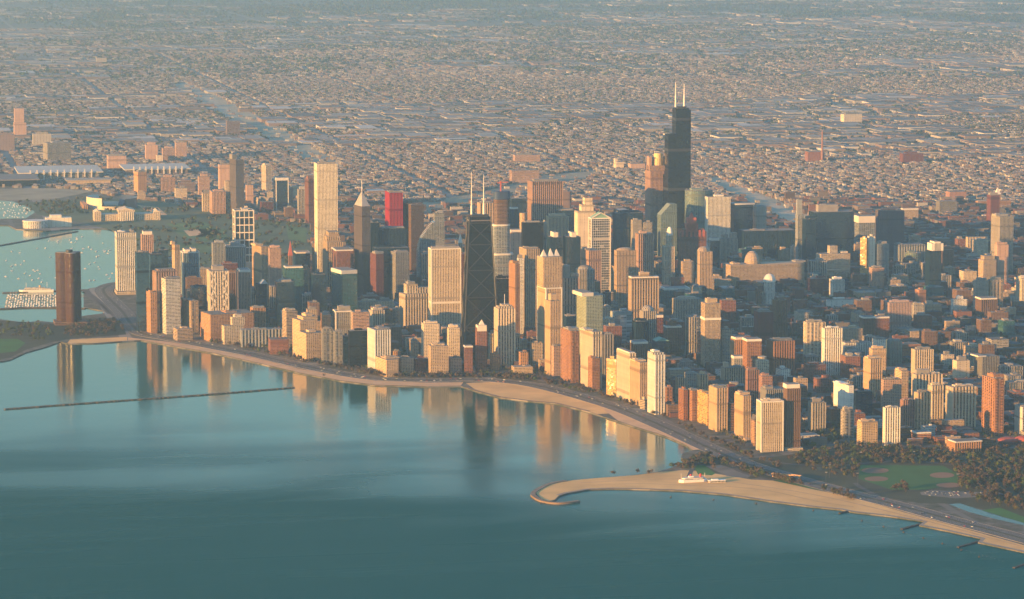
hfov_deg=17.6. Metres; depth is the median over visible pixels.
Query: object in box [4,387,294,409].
breakwater
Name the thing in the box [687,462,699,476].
park road
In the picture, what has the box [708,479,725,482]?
beach pavilion
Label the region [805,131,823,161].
factory
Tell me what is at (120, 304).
highway road
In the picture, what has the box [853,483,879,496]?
park road
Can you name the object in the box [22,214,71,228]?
aquarium
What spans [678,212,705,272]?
skyscraper
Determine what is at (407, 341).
building
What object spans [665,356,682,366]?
building
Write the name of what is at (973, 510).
lagoon water
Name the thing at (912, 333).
building
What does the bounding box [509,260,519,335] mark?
skyscraper
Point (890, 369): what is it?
building
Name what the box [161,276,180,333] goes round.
high-rise building
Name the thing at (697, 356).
building
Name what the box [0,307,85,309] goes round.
jetty
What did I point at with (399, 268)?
high-rise building
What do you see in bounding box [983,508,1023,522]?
lawn
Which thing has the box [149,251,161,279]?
skyscraper
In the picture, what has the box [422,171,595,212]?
rail yard ground
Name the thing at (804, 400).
building
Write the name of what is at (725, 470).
parking ground
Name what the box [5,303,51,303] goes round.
dock
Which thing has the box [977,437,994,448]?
building
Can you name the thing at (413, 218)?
skyscraper
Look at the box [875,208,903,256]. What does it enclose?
office building
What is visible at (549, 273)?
skyscraper
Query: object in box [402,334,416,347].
building
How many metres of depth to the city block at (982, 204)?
11399.33 m
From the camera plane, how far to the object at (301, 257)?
9074.72 m
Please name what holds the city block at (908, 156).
on the ground at (698, 426)
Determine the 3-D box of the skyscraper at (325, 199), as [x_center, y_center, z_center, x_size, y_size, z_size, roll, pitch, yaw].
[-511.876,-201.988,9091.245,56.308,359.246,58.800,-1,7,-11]
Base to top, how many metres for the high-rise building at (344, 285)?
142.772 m
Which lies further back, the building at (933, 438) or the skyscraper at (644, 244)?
the skyscraper at (644, 244)
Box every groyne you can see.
[900,522,922,529]
[957,540,978,547]
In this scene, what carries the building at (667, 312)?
on the ground at (698, 426)
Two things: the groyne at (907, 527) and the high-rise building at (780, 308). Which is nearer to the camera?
the groyne at (907, 527)
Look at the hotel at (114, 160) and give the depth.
13147.59 m
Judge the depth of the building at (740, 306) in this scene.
8499.19 m
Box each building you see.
[268,309,275,321]
[268,337,288,353]
[317,321,320,331]
[391,341,399,354]
[402,329,407,334]
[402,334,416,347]
[405,336,420,351]
[408,324,420,334]
[414,329,420,336]
[441,326,458,335]
[511,365,532,374]
[524,326,535,335]
[526,330,536,338]
[538,359,544,370]
[541,363,544,371]
[611,300,617,310]
[663,308,671,319]
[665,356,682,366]
[665,362,669,369]
[666,402,677,415]
[667,367,690,380]
[669,380,674,389]
[671,276,683,285]
[690,368,705,370]
[694,352,700,363]
[708,374,714,379]
[708,380,728,390]
[714,278,730,290]
[715,369,720,377]
[720,319,729,327]
[736,304,744,309]
[753,280,763,285]
[771,374,783,381]
[773,381,788,386]
[792,299,806,311]
[795,352,802,360]
[800,419,804,431]
[800,433,819,437]
[801,397,810,406]
[812,374,831,382]
[853,290,875,297]
[854,431,878,437]
[865,415,881,418]
[874,408,882,416]
[875,419,882,427]
[886,366,899,375]
[892,334,908,338]
[893,363,910,367]
[895,326,915,334]
[900,426,912,433]
[902,342,920,355]
[905,329,919,337]
[921,424,936,434]
[931,435,950,443]
[938,330,950,340]
[942,418,963,426]
[943,380,957,383]
[944,320,959,329]
[945,435,960,447]
[952,426,972,429]
[957,379,981,383]
[957,429,978,437]
[976,339,985,343]
[976,395,981,400]
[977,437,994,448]
[986,337,1008,350]
[999,306,1015,316]
[1003,346,1023,356]
[1015,323,1023,329]
[1017,350,1023,361]
[1019,395,1023,403]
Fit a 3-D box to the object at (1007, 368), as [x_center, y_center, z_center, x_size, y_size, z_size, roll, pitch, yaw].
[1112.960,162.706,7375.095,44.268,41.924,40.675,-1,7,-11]
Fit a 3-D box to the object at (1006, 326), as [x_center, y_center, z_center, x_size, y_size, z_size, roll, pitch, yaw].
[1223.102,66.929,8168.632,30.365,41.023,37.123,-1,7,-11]
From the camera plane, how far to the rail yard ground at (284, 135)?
15440.06 m
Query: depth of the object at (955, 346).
7798.27 m
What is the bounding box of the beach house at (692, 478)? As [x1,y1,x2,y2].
[679,473,706,482]
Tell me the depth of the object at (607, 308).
8218.91 m
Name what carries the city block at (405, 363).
on the ground at (698, 426)
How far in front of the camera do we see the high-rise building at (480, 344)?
7529.13 m
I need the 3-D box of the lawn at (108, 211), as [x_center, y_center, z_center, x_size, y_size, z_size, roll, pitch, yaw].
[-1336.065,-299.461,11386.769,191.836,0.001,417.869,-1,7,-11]
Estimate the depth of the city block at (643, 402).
6978.13 m
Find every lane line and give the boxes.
[101,298,971,528]
[132,314,1006,530]
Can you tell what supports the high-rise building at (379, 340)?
on the ground at (698, 426)
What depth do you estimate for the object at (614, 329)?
7856.66 m
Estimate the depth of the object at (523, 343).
7785.44 m
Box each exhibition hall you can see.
[0,174,39,186]
[14,165,102,180]
[65,178,111,183]
[119,163,190,175]
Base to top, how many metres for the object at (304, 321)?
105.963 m
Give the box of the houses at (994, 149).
[0,0,1023,222]
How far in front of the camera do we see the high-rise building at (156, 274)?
8229.19 m
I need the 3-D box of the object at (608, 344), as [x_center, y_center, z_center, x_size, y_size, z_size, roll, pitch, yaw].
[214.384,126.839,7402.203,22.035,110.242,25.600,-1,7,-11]
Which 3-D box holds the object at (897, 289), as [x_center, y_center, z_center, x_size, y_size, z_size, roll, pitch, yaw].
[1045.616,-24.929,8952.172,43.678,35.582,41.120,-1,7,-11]
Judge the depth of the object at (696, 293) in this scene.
8502.24 m
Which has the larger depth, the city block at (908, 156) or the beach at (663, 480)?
the city block at (908, 156)
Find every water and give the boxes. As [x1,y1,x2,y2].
[0,201,34,218]
[0,226,1023,598]
[950,503,1023,524]
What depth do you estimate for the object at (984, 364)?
7391.30 m
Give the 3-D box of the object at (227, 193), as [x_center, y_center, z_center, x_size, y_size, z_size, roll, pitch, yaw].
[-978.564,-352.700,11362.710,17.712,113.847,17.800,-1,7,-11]
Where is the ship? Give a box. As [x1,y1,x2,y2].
[19,285,53,292]
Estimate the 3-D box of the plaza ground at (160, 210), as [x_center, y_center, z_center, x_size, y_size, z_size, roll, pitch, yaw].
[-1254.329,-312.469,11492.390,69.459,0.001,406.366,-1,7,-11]
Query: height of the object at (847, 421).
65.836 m
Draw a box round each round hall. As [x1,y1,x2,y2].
[998,436,1017,444]
[1015,435,1023,444]
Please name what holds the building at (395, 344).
on the ground at (698, 426)
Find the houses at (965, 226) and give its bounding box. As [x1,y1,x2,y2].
[181,190,1023,444]
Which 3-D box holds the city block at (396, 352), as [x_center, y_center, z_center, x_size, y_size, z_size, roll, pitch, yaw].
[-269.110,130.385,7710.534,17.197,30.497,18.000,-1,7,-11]
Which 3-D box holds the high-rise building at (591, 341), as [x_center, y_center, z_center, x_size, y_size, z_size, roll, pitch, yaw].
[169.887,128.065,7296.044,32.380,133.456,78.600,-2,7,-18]
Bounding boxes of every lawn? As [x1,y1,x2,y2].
[0,339,24,352]
[100,210,141,212]
[167,222,222,238]
[177,242,211,252]
[194,229,227,241]
[286,224,306,242]
[695,465,714,474]
[774,479,822,490]
[858,465,958,489]
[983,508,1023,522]
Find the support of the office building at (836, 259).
on the ground at (698, 426)
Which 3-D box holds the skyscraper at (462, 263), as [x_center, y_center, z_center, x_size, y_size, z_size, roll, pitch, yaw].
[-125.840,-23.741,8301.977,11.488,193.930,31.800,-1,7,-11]
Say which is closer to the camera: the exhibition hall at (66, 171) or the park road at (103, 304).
the park road at (103, 304)
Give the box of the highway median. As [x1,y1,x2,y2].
[102,283,1023,538]
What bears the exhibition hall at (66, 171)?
on the ground at (698, 426)
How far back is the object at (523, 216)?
9975.84 m
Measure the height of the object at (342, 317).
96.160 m
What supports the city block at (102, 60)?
on the ground at (698, 426)
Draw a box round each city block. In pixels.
[96,58,106,62]
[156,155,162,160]
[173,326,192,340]
[177,179,194,191]
[240,327,281,346]
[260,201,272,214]
[375,355,399,376]
[392,349,400,355]
[398,355,413,372]
[414,356,427,372]
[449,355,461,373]
[513,153,539,163]
[614,158,623,167]
[628,163,644,168]
[640,396,647,409]
[652,336,669,353]
[665,385,672,401]
[679,358,693,367]
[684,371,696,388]
[776,365,789,380]
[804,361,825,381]
[826,297,853,308]
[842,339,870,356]
[844,349,863,355]
[899,151,923,162]
[901,208,918,219]
[905,250,921,264]
[911,302,923,317]
[911,430,930,442]
[915,287,925,301]
[935,424,956,435]
[936,200,956,213]
[946,190,965,198]
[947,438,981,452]
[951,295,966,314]
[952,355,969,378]
[966,236,987,247]
[975,188,1010,210]
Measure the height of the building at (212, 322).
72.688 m
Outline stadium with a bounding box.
[80,194,136,209]
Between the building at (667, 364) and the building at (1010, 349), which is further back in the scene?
the building at (1010, 349)
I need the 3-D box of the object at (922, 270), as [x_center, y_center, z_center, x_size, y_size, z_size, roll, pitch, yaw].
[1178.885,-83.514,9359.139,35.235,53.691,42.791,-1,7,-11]
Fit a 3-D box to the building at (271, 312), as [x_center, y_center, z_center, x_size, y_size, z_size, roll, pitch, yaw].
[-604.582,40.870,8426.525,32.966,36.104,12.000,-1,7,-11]
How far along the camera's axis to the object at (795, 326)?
8209.15 m
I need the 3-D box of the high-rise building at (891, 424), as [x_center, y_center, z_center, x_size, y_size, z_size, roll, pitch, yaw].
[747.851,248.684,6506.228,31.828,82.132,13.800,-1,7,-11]
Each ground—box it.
[0,0,1023,552]
[0,188,91,200]
[0,318,125,358]
[19,198,311,273]
[138,205,166,214]
[176,83,340,165]
[184,229,200,235]
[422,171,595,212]
[466,387,588,410]
[679,444,1023,516]
[706,465,749,477]
[717,179,808,218]
[861,468,888,472]
[865,476,887,480]
[920,490,983,497]
[930,472,953,477]
[936,483,959,486]
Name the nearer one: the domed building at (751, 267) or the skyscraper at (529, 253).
the skyscraper at (529, 253)
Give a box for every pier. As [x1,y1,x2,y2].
[2,289,88,292]
[530,480,579,504]
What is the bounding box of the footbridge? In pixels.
[772,473,800,478]
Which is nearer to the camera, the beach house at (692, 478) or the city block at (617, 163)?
the beach house at (692, 478)
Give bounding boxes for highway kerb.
[94,282,1023,543]
[112,286,1020,533]
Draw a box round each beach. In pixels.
[68,337,126,342]
[467,382,607,413]
[536,470,1023,549]
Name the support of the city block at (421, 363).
on the ground at (698, 426)
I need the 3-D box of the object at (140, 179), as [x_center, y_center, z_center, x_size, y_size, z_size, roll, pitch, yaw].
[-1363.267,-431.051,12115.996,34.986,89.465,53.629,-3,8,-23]
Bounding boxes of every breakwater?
[0,231,77,245]
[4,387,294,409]
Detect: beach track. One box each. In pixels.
[583,479,1023,546]
[726,486,852,506]
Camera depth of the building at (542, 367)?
7523.68 m
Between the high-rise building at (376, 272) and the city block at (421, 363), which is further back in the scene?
the high-rise building at (376, 272)
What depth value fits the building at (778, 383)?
7226.03 m
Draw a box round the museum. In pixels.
[93,206,160,220]
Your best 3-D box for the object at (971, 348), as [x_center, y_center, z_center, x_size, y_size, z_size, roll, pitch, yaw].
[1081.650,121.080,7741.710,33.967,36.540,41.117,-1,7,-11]
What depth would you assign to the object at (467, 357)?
7504.37 m
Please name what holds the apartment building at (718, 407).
on the ground at (698, 426)
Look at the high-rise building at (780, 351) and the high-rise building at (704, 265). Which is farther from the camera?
the high-rise building at (704, 265)
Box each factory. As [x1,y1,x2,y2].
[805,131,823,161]
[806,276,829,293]
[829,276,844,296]
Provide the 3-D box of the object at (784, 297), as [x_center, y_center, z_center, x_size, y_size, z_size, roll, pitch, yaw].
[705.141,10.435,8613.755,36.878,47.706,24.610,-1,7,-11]
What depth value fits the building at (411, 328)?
8142.55 m
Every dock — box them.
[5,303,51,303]
[7,298,52,298]
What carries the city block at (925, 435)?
on the ground at (698, 426)
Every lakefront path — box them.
[128,337,462,385]
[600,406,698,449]
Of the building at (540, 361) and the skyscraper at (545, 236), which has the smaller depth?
the building at (540, 361)
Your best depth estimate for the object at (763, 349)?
7605.41 m
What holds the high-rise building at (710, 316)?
on the ground at (698, 426)
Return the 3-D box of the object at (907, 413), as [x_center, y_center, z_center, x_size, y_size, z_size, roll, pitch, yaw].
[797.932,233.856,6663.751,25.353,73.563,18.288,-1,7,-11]
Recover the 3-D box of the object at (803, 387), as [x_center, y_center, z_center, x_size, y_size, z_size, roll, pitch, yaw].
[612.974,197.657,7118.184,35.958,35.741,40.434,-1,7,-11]
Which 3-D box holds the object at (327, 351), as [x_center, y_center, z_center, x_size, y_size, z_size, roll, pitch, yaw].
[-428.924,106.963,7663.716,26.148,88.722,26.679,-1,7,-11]
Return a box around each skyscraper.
[53,249,86,325]
[114,229,135,294]
[135,250,149,330]
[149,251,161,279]
[170,241,179,276]
[229,153,243,213]
[232,208,253,284]
[314,161,337,271]
[354,180,369,296]
[370,220,379,252]
[378,226,405,245]
[385,190,402,225]
[403,202,423,273]
[428,245,460,325]
[433,211,443,244]
[460,172,496,359]
[461,251,464,313]
[492,181,512,276]
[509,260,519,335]
[517,254,523,333]
[519,246,539,329]
[521,220,543,254]
[527,178,562,221]
[537,248,561,358]
[543,220,546,254]
[545,293,560,375]
[547,231,563,263]
[563,189,570,207]
[563,231,580,272]
[574,197,595,248]
[588,212,610,293]
[645,153,664,249]
[662,83,690,250]
[678,212,705,272]
[685,188,712,229]
[705,194,729,247]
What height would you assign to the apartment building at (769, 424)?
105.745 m
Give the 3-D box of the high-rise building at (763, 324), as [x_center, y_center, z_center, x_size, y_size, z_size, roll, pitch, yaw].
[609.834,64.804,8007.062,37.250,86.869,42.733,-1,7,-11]
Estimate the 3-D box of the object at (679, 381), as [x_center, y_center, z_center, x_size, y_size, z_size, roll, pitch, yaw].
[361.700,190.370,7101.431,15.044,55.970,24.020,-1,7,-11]
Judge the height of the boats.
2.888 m
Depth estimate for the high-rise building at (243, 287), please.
8432.73 m
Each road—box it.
[32,36,353,219]
[82,290,129,330]
[85,295,110,313]
[95,282,1023,542]
[104,284,1023,537]
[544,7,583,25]
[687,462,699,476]
[703,177,778,218]
[713,173,794,221]
[729,459,771,479]
[765,460,852,465]
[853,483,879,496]
[858,460,1023,465]
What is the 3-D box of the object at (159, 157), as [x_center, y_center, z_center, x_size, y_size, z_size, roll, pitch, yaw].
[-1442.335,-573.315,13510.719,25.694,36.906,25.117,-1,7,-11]
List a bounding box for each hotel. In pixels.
[107,153,125,170]
[490,351,499,369]
[515,347,519,360]
[519,350,527,364]
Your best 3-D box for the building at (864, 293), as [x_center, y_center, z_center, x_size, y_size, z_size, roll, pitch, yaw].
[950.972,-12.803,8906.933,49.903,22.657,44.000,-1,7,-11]
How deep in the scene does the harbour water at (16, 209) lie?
11436.13 m
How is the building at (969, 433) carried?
on the ground at (698, 426)
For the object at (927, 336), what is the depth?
7913.01 m
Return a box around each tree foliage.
[0,0,1023,222]
[0,317,1023,478]
[18,196,310,267]
[172,231,1023,446]
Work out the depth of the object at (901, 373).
7038.38 m
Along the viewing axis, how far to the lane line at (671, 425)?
6578.58 m
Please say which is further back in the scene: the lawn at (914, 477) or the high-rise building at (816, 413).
the high-rise building at (816, 413)
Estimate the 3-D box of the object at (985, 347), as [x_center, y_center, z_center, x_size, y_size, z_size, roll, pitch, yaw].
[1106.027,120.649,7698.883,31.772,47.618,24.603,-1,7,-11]
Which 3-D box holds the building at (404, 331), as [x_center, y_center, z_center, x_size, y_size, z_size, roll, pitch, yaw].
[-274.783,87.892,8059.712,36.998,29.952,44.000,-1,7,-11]
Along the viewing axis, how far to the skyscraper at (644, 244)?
9222.71 m
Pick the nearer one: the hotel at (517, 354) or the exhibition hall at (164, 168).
the hotel at (517, 354)
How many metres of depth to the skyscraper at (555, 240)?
8903.28 m
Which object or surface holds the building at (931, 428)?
on the ground at (698, 426)

